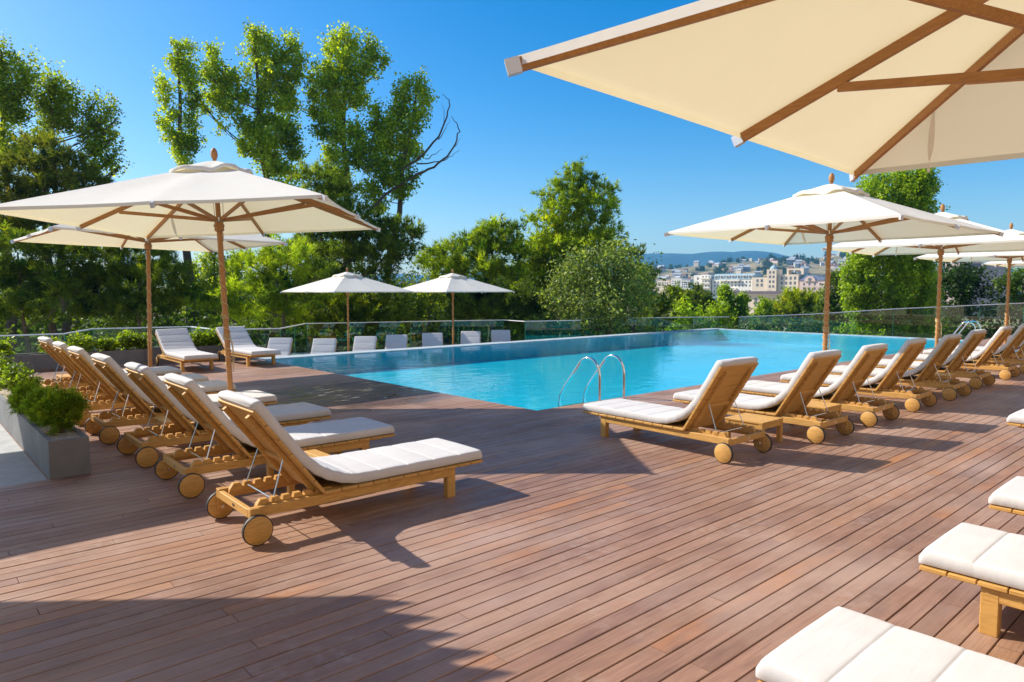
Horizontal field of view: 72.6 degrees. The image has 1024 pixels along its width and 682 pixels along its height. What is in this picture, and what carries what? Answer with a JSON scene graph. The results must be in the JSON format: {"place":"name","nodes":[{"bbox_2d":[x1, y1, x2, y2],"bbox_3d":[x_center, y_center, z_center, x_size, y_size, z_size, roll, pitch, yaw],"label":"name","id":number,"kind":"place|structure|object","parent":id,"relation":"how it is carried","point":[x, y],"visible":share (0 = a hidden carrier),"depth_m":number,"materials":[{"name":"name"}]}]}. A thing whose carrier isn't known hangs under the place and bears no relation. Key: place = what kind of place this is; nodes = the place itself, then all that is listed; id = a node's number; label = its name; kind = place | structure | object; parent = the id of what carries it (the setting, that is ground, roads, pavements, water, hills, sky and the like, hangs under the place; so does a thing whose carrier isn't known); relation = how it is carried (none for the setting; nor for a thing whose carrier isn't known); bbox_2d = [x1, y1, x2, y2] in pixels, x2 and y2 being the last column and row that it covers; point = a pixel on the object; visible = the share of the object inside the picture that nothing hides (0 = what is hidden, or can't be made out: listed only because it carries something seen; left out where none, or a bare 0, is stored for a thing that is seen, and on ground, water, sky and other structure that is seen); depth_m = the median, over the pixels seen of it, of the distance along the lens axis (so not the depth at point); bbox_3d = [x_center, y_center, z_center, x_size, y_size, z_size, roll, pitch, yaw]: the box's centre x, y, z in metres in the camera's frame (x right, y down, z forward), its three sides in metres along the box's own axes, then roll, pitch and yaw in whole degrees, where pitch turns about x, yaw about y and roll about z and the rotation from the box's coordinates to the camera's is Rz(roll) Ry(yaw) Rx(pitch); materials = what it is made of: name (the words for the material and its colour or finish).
{"place":"outdoors","nodes":[
{"label":"outdoors","id":0,"kind":"place"},
{"bbox_2d":[0,424,46,486],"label":"concrete path","id":1,"kind":"structure","parent":0,"point":[18,465],"depth_m":6.63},
{"bbox_2d":[290,351,349,354],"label":"terrace","id":2,"kind":"structure","parent":0,"point":[303,353],"depth_m":25.61,"materials":[{"name":"concrete"}]},
{"bbox_2d":[0,326,189,349],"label":"glass railing","id":3,"kind":"object","parent":2,"relation":"on","point":[88,329],"visible":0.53,"depth_m":20.83,"materials":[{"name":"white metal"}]},
{"bbox_2d":[267,338,292,355],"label":"sun lounger","id":4,"kind":"object","parent":2,"relation":"on","point":[284,345],"visible":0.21,"depth_m":20.09,"materials":[{"name":"fabric"}]},
{"bbox_2d":[311,338,336,353],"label":"sun lounger","id":5,"kind":"object","parent":2,"relation":"on","point":[324,345],"visible":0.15,"depth_m":19.78,"materials":[{"name":"fabric"}]},
{"bbox_2d":[280,267,413,351],"bbox_3d":[-5.625,-0.972,23.884,3.245,3.089,3.245,4,6,42],"label":"parasol","id":6,"kind":"object","parent":2,"relation":"on","point":[347,282],"visible":0.99,"depth_m":23.25,"materials":[{"name":"fabric"}]},
{"bbox_2d":[353,336,376,350],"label":"sun lounger","id":7,"kind":"object","parent":2,"relation":"on","point":[362,343],"visible":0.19,"depth_m":20.77,"materials":[{"name":"fabric"}]},
{"bbox_2d":[190,320,580,351],"bbox_3d":[-4.022,-0.152,25.847,14.157,1.065,3.025,-3,5,-31],"label":"glass railing","id":8,"kind":"object","parent":2,"relation":"on","point":[382,322],"visible":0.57,"depth_m":26.24,"materials":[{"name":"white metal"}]},
{"bbox_2d":[385,335,407,348],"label":"sun lounger","id":9,"kind":"object","parent":2,"relation":"on","point":[395,341],"visible":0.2,"depth_m":21.53,"materials":[{"name":"fabric"}]},
{"bbox_2d":[422,333,442,346],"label":"sun lounger","id":10,"kind":"object","parent":2,"relation":"on","point":[432,339],"visible":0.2,"depth_m":22.41,"materials":[{"name":"fabric"}]},
{"bbox_2d":[391,269,514,344],"bbox_3d":[-2.169,-1.094,25.566,3.245,3.089,3.245,-4,6,-44],"label":"parasol","id":11,"kind":"object","parent":2,"relation":"on","point":[452,282],"visible":0.96,"depth_m":24.89,"materials":[{"name":"fabric"}]},
{"bbox_2d":[460,331,480,343],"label":"sun lounger","id":12,"kind":"object","parent":2,"relation":"on","point":[469,337],"visible":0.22,"depth_m":23.36,"materials":[{"name":"fabric"}]},
{"bbox_2d":[491,330,510,341],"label":"sun lounger","id":13,"kind":"object","parent":2,"relation":"on","point":[500,335],"visible":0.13,"depth_m":24.10,"materials":[{"name":"fabric"}]},
{"bbox_2d":[0,0,1023,277],"label":"sky","id":14,"kind":"structure","parent":0,"point":[673,172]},
{"bbox_2d":[27,251,1022,282],"bbox_3d":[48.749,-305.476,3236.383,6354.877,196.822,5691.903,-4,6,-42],"label":"mountains","id":15,"kind":"structure","parent":0,"point":[683,260],"depth_m":2922.97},
{"bbox_2d":[99,256,1023,334],"bbox_3d":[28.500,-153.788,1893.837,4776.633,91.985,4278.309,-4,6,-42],"label":"ground","id":16,"kind":"structure","parent":0,"point":[816,269],"depth_m":978.63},
{"bbox_2d":[0,28,50,351],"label":"poplar tree","id":17,"kind":"object","parent":16,"relation":"on","point":[12,97],"visible":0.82,"depth_m":32.11,"materials":[{"name":"green plant"}]},
{"bbox_2d":[0,219,107,352],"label":"pine tree","id":18,"kind":"object","parent":16,"relation":"on","point":[15,274],"visible":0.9,"depth_m":26.61,"materials":[{"name":"green plant"}]},
{"bbox_2d":[0,127,116,337],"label":"pine tree","id":19,"kind":"object","parent":16,"relation":"on","point":[43,170],"visible":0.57,"depth_m":29.31,"materials":[{"name":"green plant"}]},
{"bbox_2d":[24,58,133,343],"bbox_3d":[-20.691,-3.858,33.944,4.965,19.100,2.353,0,4,-3],"label":"poplar tree","id":20,"kind":"object","parent":16,"relation":"on","point":[55,108],"visible":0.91,"depth_m":33.19,"materials":[{"name":"green plant"}]},
{"bbox_2d":[53,245,205,337],"bbox_3d":[-15.622,0.849,28.490,6.794,10.499,3.855,0,4,1],"label":"pine tree","id":21,"kind":"object","parent":16,"relation":"on","point":[116,273],"visible":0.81,"depth_m":27.59,"materials":[{"name":"green plant"}]},
{"bbox_2d":[150,35,211,330],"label":"poplar tree","id":22,"kind":"object","parent":16,"relation":"on","point":[179,140],"visible":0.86,"depth_m":40.88,"materials":[{"name":"green plant"}]},
{"bbox_2d":[176,250,250,320],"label":"poplar tree","id":23,"kind":"object","parent":16,"relation":"on","point":[210,274],"visible":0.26,"depth_m":45.54,"materials":[{"name":"green plant"}]},
{"bbox_2d":[190,17,311,337],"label":"poplar tree","id":24,"kind":"object","parent":16,"relation":"on","point":[221,96],"visible":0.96,"depth_m":41.81,"materials":[{"name":"green plant"}]},
{"bbox_2d":[179,233,340,343],"bbox_3d":[-9.973,0.850,27.729,5.973,10.634,4.739,-2,5,-25],"label":"pine tree","id":25,"kind":"object","parent":16,"relation":"on","point":[263,285],"visible":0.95,"depth_m":26.95,"materials":[{"name":"green plant"}]},
{"bbox_2d":[281,280,406,346],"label":"pine tree","id":26,"kind":"object","parent":16,"relation":"on","point":[379,301],"visible":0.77,"depth_m":30.08,"materials":[{"name":"green plant"}]},
{"bbox_2d":[300,20,395,333],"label":"poplar tree","id":27,"kind":"object","parent":16,"relation":"on","point":[329,74],"visible":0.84,"depth_m":42.13,"materials":[{"name":"green plant"}]},
{"bbox_2d":[271,156,428,351],"bbox_3d":[-7.559,-1.255,32.282,7.368,14.173,4.831,2,5,26],"label":"pine tree","id":28,"kind":"object","parent":16,"relation":"on","point":[353,248],"visible":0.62,"depth_m":31.28,"materials":[{"name":"green plant"}]},
{"bbox_2d":[333,65,460,338],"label":"poplar tree","id":29,"kind":"object","parent":16,"relation":"on","point":[385,146],"visible":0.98,"depth_m":41.43,"materials":[{"name":"green plant"}]},
{"bbox_2d":[358,262,450,334],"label":"bushy tree","id":30,"kind":"object","parent":16,"relation":"on","point":[406,311],"visible":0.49,"depth_m":32.70,"materials":[{"name":"green plant"}]},
{"bbox_2d":[410,212,537,342],"bbox_3d":[-1.849,-0.262,33.637,6.478,11.969,4.012,0,4,-1],"label":"bushy tree","id":31,"kind":"object","parent":16,"relation":"on","point":[479,239],"visible":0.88,"depth_m":33.20,"materials":[{"name":"green plant"}]},
{"bbox_2d":[422,273,558,339],"bbox_3d":[-0.833,1.401,30.873,6.203,9.049,3.240,1,4,9],"label":"bushy tree","id":32,"kind":"object","parent":16,"relation":"on","point":[482,305],"visible":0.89,"depth_m":30.13,"materials":[{"name":"green plant"}]},
{"bbox_2d":[0,251,1023,353],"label":"undergrowth","id":33,"kind":"object","parent":16,"relation":"on","point":[304,335],"visible":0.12,"depth_m":35.91,"materials":[{"name":"green plant"}]},
{"bbox_2d":[509,153,631,336],"bbox_3d":[3.007,-2.078,35.937,5.772,15.260,5.839,-4,6,-42],"label":"pine tree","id":34,"kind":"object","parent":16,"relation":"on","point":[576,188],"visible":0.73,"depth_m":35.04,"materials":[{"name":"green plant"}]},
{"bbox_2d":[165,252,1023,308],"bbox_3d":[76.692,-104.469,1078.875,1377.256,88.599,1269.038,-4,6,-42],"label":"hillside woods","id":35,"kind":"object","parent":16,"relation":"on","point":[764,268],"visible":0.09,"depth_m":1020.40,"materials":[{"name":"green plant"}]},
{"bbox_2d":[530,223,668,337],"bbox_3d":[3.840,0.468,29.792,5.320,11.078,4.869,-4,6,-42],"label":"olive tree","id":36,"kind":"object","parent":16,"relation":"on","point":[612,285],"visible":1,"depth_m":29.01,"materials":[{"name":"green plant"}]},
{"bbox_2d":[266,331,933,410],"bbox_3d":[4.669,3.702,20.370,20.511,6.970,9.921,-4,6,-42],"label":"pool basin","id":37,"kind":"object","parent":16,"relation":"on","point":[510,380],"visible":0.1,"depth_m":18.54,"materials":[{"name":"liquid"}]},
{"bbox_2d":[255,328,962,359],"bbox_3d":[4.679,0.212,20.295,20.760,0.034,10.270,-4,6,-42],"label":"pool coping","id":38,"kind":"object","parent":37,"relation":"on","point":[386,350],"visible":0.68,"depth_m":21.90,"materials":[{"name":"stone"}]},
{"bbox_2d":[269,329,962,384],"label":"pool water","id":39,"kind":"structure","parent":37,"relation":"in","point":[721,335],"depth_m":21.79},
{"bbox_2d":[612,242,681,332],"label":"bushy tree","id":40,"kind":"object","parent":16,"relation":"on","point":[667,322],"visible":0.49,"depth_m":32.37,"materials":[{"name":"green plant"}]},
{"bbox_2d":[648,280,713,325],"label":"tree","id":41,"kind":"object","parent":16,"relation":"on","point":[676,289],"visible":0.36,"depth_m":57.49,"materials":[{"name":"green plant"}]},
{"bbox_2d":[684,281,718,323],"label":"pine tree","id":42,"kind":"object","parent":16,"relation":"on","point":[701,293],"visible":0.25,"depth_m":60.86,"materials":[{"name":"green plant"}]},
{"bbox_2d":[664,289,738,330],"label":"bushy tree","id":43,"kind":"object","parent":16,"relation":"on","point":[691,321],"visible":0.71,"depth_m":43.88,"materials":[{"name":"green plant"}]},
{"bbox_2d":[715,280,751,329],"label":"young poplar","id":44,"kind":"object","parent":16,"relation":"on","point":[740,300],"visible":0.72,"depth_m":57.66,"materials":[{"name":"green plant"}]},
{"bbox_2d":[733,295,776,330],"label":"young poplar","id":45,"kind":"object","parent":16,"relation":"on","point":[763,304],"visible":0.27,"depth_m":59.68,"materials":[{"name":"green plant"}]},
{"bbox_2d":[732,291,797,330],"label":"arcaded building","id":46,"kind":"structure","parent":16,"relation":"on","point":[754,295],"depth_m":201.11,"materials":[{"name":"stone"}]},
{"bbox_2d":[694,265,851,314],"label":"apartment building","id":47,"kind":"structure","parent":16,"relation":"on","point":[775,279],"depth_m":349.58,"materials":[{"name":"stone"}]},
{"bbox_2d":[757,285,831,330],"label":"pine tree","id":48,"kind":"object","parent":16,"relation":"on","point":[788,302],"visible":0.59,"depth_m":61.32,"materials":[{"name":"green plant"}]},
{"bbox_2d":[808,269,849,333],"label":"bushy tree","id":49,"kind":"object","parent":16,"relation":"on","point":[833,298],"visible":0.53,"depth_m":55.62,"materials":[{"name":"green plant"}]},
{"bbox_2d":[832,167,954,337],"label":"poplar tree","id":50,"kind":"object","parent":16,"relation":"on","point":[907,277],"visible":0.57,"depth_m":45.18,"materials":[{"name":"green plant"}]},
{"bbox_2d":[931,262,999,330],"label":"bushy tree","id":51,"kind":"object","parent":16,"relation":"on","point":[965,281],"visible":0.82,"depth_m":49.36,"materials":[{"name":"green plant"}]},
{"bbox_2d":[964,263,1010,318],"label":"office tower","id":52,"kind":"structure","parent":16,"relation":"on","point":[1000,269],"depth_m":297.72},
{"bbox_2d":[975,267,1023,331],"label":"bushy tree","id":53,"kind":"object","parent":16,"relation":"on","point":[1016,279],"visible":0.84,"depth_m":48.04,"materials":[{"name":"green plant"}]},
{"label":"deck base","id":54,"kind":"structure","parent":16,"relation":"on","visible":0},
{"bbox_2d":[0,335,1023,681],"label":"deck","id":55,"kind":"structure","parent":54,"relation":"on","point":[570,543],"depth_m":4.40,"materials":[{"name":"wood"}]},
{"bbox_2d":[0,386,90,479],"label":"concrete planter","id":56,"kind":"object","parent":55,"relation":"on","point":[66,453],"visible":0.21,"depth_m":6.28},
{"bbox_2d":[0,350,26,378],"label":"round bush","id":57,"kind":"object","parent":56,"relation":"in","point":[5,362],"visible":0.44,"depth_m":9.60,"materials":[{"name":"green plant"}]},
{"bbox_2d":[0,362,43,391],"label":"round bush","id":58,"kind":"object","parent":56,"relation":"in","point":[10,378],"visible":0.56,"depth_m":8.32,"materials":[{"name":"green plant"}]},
{"bbox_2d":[2,376,50,416],"bbox_3d":[-5.251,0.625,7.597,0.551,0.496,0.492,-2,4,-22],"label":"juniper bush","id":59,"kind":"object","parent":56,"relation":"in","point":[14,400],"visible":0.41,"depth_m":7.46,"materials":[{"name":"green plant"}]},
{"bbox_2d":[15,383,61,425],"bbox_3d":[-4.630,0.647,6.953,0.575,0.473,0.528,-4,6,-42],"label":"juniper bush","id":60,"kind":"object","parent":56,"relation":"in","point":[26,402],"visible":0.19,"depth_m":6.84,"materials":[{"name":"green plant"}]},
{"bbox_2d":[24,385,94,435],"bbox_3d":[-4.231,0.646,6.509,0.532,0.520,0.463,0,4,-6],"label":"juniper bush","id":61,"kind":"object","parent":56,"relation":"in","point":[62,411],"visible":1,"depth_m":6.42,"materials":[{"name":"green plant"}]},
{"bbox_2d":[37,336,181,388],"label":"sun lounger","id":62,"kind":"object","parent":55,"relation":"on","point":[46,345],"visible":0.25,"depth_m":10.75,"materials":[{"name":"brown wood"}]},
{"bbox_2d":[0,345,239,371],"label":"concrete planter","id":63,"kind":"object","parent":55,"relation":"on","point":[42,361],"visible":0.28,"depth_m":15.25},
{"bbox_2d":[0,336,16,355],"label":"laurel shrub","id":64,"kind":"object","parent":63,"relation":"in","point":[5,345],"visible":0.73,"depth_m":14.05,"materials":[{"name":"green plant"}]},
{"bbox_2d":[66,328,96,351],"bbox_3d":[-9.248,0.038,14.995,0.622,0.648,0.596,-4,6,-42],"label":"laurel shrub","id":65,"kind":"object","parent":63,"relation":"in","point":[87,342],"visible":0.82,"depth_m":14.90,"materials":[{"name":"green plant"}]},
{"bbox_2d":[94,333,118,350],"bbox_3d":[-8.907,0.106,15.306,0.499,0.567,0.571,0,4,-3],"label":"laurel shrub","id":66,"kind":"object","parent":63,"relation":"in","point":[105,343],"visible":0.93,"depth_m":15.21,"materials":[{"name":"green plant"}]},
{"bbox_2d":[114,330,141,349],"bbox_3d":[-8.605,0.026,15.577,0.654,0.569,0.594,2,5,29],"label":"laurel shrub","id":67,"kind":"object","parent":63,"relation":"in","point":[125,340],"visible":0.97,"depth_m":15.47,"materials":[{"name":"green plant"}]},
{"bbox_2d":[131,331,154,348],"bbox_3d":[-8.378,0.028,15.764,0.538,0.552,0.573,-4,6,-42],"label":"laurel shrub","id":68,"kind":"object","parent":63,"relation":"in","point":[143,344],"visible":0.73,"depth_m":15.69,"materials":[{"name":"green plant"}]},
{"bbox_2d":[189,327,213,345],"bbox_3d":[-7.509,-0.062,16.581,0.633,0.585,0.641,1,4,17],"label":"laurel shrub","id":69,"kind":"object","parent":63,"relation":"in","point":[198,338],"visible":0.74,"depth_m":16.46,"materials":[{"name":"green plant"}]},
{"bbox_2d":[203,326,221,345],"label":"laurel shrub","id":70,"kind":"object","parent":63,"relation":"in","point":[214,337],"visible":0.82,"depth_m":16.73,"materials":[{"name":"green plant"}]},
{"bbox_2d":[52,341,208,398],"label":"sun lounger","id":71,"kind":"object","parent":55,"relation":"on","point":[61,350],"visible":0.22,"depth_m":9.66,"materials":[{"name":"brown wood"}]},
{"bbox_2d":[10,224,287,366],"bbox_3d":[-6.513,-0.977,12.494,3.605,3.432,3.605,-2,5,-43],"label":"parasol","id":72,"kind":"object","parent":55,"relation":"on","point":[63,234],"visible":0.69,"depth_m":12.79,"materials":[{"name":"fabric"}]},
{"bbox_2d":[67,346,235,425],"bbox_3d":[-4.820,0.504,9.339,1.985,0.943,0.750,-4,6,-42],"label":"sun lounger","id":73,"kind":"object","parent":55,"relation":"on","point":[81,357],"visible":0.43,"depth_m":8.79,"materials":[{"name":"brown wood"}]},
{"bbox_2d":[84,353,276,444],"bbox_3d":[-3.901,0.579,8.317,1.985,0.943,0.750,-4,6,-42],"label":"sun lounger","id":74,"kind":"object","parent":55,"relation":"on","point":[110,369],"visible":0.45,"depth_m":7.76,"materials":[{"name":"brown wood"}]},
{"bbox_2d":[155,328,218,371],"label":"sun lounger","id":75,"kind":"object","parent":55,"relation":"on","point":[177,345],"visible":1,"depth_m":15.14,"materials":[{"name":"fabric"}]},
{"bbox_2d":[0,148,380,390],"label":"parasol","id":76,"kind":"object","parent":55,"relation":"on","point":[218,199],"visible":0.98,"depth_m":8.76,"materials":[{"name":"fabric"}]},
{"bbox_2d":[117,362,330,467],"bbox_3d":[-2.967,0.651,7.320,1.985,0.943,0.750,-4,6,-41],"label":"sun lounger","id":77,"kind":"object","parent":55,"relation":"on","point":[147,381],"visible":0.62,"depth_m":6.85,"materials":[{"name":"brown wood"}]},
{"bbox_2d":[216,326,280,365],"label":"sun lounger","id":78,"kind":"object","parent":55,"relation":"on","point":[244,346],"visible":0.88,"depth_m":16.06,"materials":[{"name":"fabric"}]},
{"bbox_2d":[154,373,394,497],"bbox_3d":[-2.105,0.720,6.370,1.985,0.943,0.750,-4,5,-40],"label":"sun lounger","id":79,"kind":"object","parent":55,"relation":"on","point":[203,409],"visible":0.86,"depth_m":6.02,"materials":[{"name":"fabric"}]},
{"bbox_2d":[266,449,328,494],"bbox_3d":[-1.747,1.102,5.820,0.447,0.260,0.450,-4,6,-42],"label":"side table","id":80,"kind":"object","parent":55,"relation":"on","point":[270,467],"visible":0.14,"depth_m":5.82,"materials":[{"name":"brown wood"}]},
{"bbox_2d":[206,390,482,545],"bbox_3d":[-1.205,0.794,5.339,1.985,0.943,0.750,-4,5,-41],"label":"sun lounger","id":81,"kind":"object","parent":55,"relation":"on","point":[329,478],"visible":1,"depth_m":5.00,"materials":[{"name":"fabric"}]},
{"bbox_2d":[558,354,626,406],"bbox_3d":[1.229,0.756,10.671,0.770,1.088,0.765,-4,6,-42],"label":"pool ladder","id":82,"kind":"object","parent":55,"relation":"attached to","point":[598,371],"visible":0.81,"depth_m":10.62,"materials":[{"name":"metal"}]},
{"bbox_2d":[582,357,772,463],"bbox_3d":[1.712,0.617,7.534,0.750,0.980,1.985,-4,5,-41],"label":"sun lounger","id":83,"kind":"object","parent":55,"relation":"on","point":[715,398],"visible":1,"depth_m":7.09,"materials":[{"name":"brown wood"}]},
{"bbox_2d":[725,413,782,441],"bbox_3d":[2.653,0.970,7.648,0.447,0.260,0.450,-4,6,-42],"label":"side table","id":84,"kind":"object","parent":55,"relation":"on","point":[761,422],"visible":0.78,"depth_m":7.58,"materials":[{"name":"brown wood"}]},
{"bbox_2d":[504,0,1023,181],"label":"parasol","id":85,"kind":"object","parent":55,"relation":"on","point":[854,89],"visible":1,"depth_m":3.29,"materials":[{"name":"fabric"}]},
{"bbox_2d":[673,350,854,443],"bbox_3d":[2.959,0.555,8.380,0.750,0.980,1.985,-4,5,-41],"label":"sun lounger","id":86,"kind":"object","parent":55,"relation":"on","point":[789,403],"visible":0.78,"depth_m":7.89,"materials":[{"name":"brown wood"}]},
{"bbox_2d":[792,400,841,428],"bbox_3d":[3.739,0.901,8.591,0.447,0.260,0.450,-4,6,-42],"label":"side table","id":87,"kind":"object","parent":55,"relation":"on","point":[819,405],"visible":0.48,"depth_m":8.45,"materials":[{"name":"brown wood"}]},
{"bbox_2d":[740,343,899,426],"bbox_3d":[3.979,0.489,9.292,0.750,0.980,1.985,-4,6,-42],"label":"sun lounger","id":88,"kind":"object","parent":55,"relation":"on","point":[848,384],"visible":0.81,"depth_m":8.80,"materials":[{"name":"brown wood"}]},
{"bbox_2d":[664,173,1003,393],"bbox_3d":[4.918,-0.878,10.859,3.605,3.432,3.605,-3,5,-39],"label":"parasol","id":89,"kind":"object","parent":55,"relation":"on","point":[830,214],"visible":0.98,"depth_m":10.66,"materials":[{"name":"fabric"}]},
{"bbox_2d":[780,338,936,411],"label":"sun lounger","id":90,"kind":"object","parent":55,"relation":"on","point":[890,375],"visible":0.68,"depth_m":9.80,"materials":[{"name":"brown wood"}]},
{"bbox_2d":[738,303,1023,335],"bbox_3d":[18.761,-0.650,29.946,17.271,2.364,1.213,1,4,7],"label":"glass railing","id":91,"kind":"object","parent":55,"relation":"on","point":[886,309],"visible":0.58,"depth_m":30.01,"materials":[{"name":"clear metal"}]},
{"bbox_2d":[756,606,1023,681],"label":"sun lounger","id":92,"kind":"object","parent":55,"relation":"on","point":[839,644],"visible":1,"depth_m":2.48,"materials":[{"name":"fabric"}]},
{"bbox_2d":[830,334,971,400],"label":"sun lounger","id":93,"kind":"object","parent":55,"relation":"on","point":[926,370],"visible":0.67,"depth_m":10.79,"materials":[{"name":"brown wood"}]},
{"bbox_2d":[821,204,1023,345],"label":"parasol","id":94,"kind":"object","parent":55,"relation":"on","point":[958,245],"visible":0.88,"depth_m":14.41,"materials":[{"name":"fabric"}]},
{"bbox_2d":[875,329,994,388],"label":"sun lounger","id":95,"kind":"object","parent":55,"relation":"on","point":[962,353],"visible":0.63,"depth_m":12.01,"materials":[{"name":"brown wood"}]},
{"bbox_2d":[914,326,1020,379],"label":"sun lounger","id":96,"kind":"object","parent":55,"relation":"on","point":[985,354],"visible":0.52,"depth_m":13.16,"materials":[{"name":"brown wood"}]},
{"bbox_2d":[914,223,1023,351],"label":"parasol","id":97,"kind":"object","parent":55,"relation":"on","point":[1009,257],"visible":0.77,"depth_m":18.51,"materials":[{"name":"fabric"}]},
{"bbox_2d":[919,522,1023,637],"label":"sun lounger","id":98,"kind":"object","parent":55,"relation":"on","point":[990,561],"visible":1,"depth_m":3.41,"materials":[{"name":"fabric"}]},
{"bbox_2d":[923,324,1023,372],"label":"sun lounger","id":99,"kind":"object","parent":55,"relation":"on","point":[1008,348],"visible":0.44,"depth_m":14.19,"materials":[{"name":"brown wood"}]},
{"bbox_2d":[954,340,1023,357],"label":"sun lounger","id":100,"kind":"object","parent":55,"relation":"on","point":[1019,353],"visible":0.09,"depth_m":15.36,"materials":[{"name":"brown wood"}]},
{"bbox_2d":[981,260,1023,267],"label":"parasol","id":101,"kind":"object","parent":55,"relation":"on","point":[1005,263],"visible":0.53,"depth_m":22.79,"materials":[{"name":"fabric"}]},
{"bbox_2d":[988,476,1023,515],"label":"sun lounger","id":102,"kind":"object","parent":55,"relation":"on","point":[1007,497],"visible":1,"depth_m":4.49,"materials":[{"name":"fabric"}]},
{"bbox_2d":[1007,409,1023,427],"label":"sun lounger","id":103,"kind":"object","parent":55,"relation":"on","point":[1016,418],"visible":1,"depth_m":7.30,"materials":[{"name":"fabric"}]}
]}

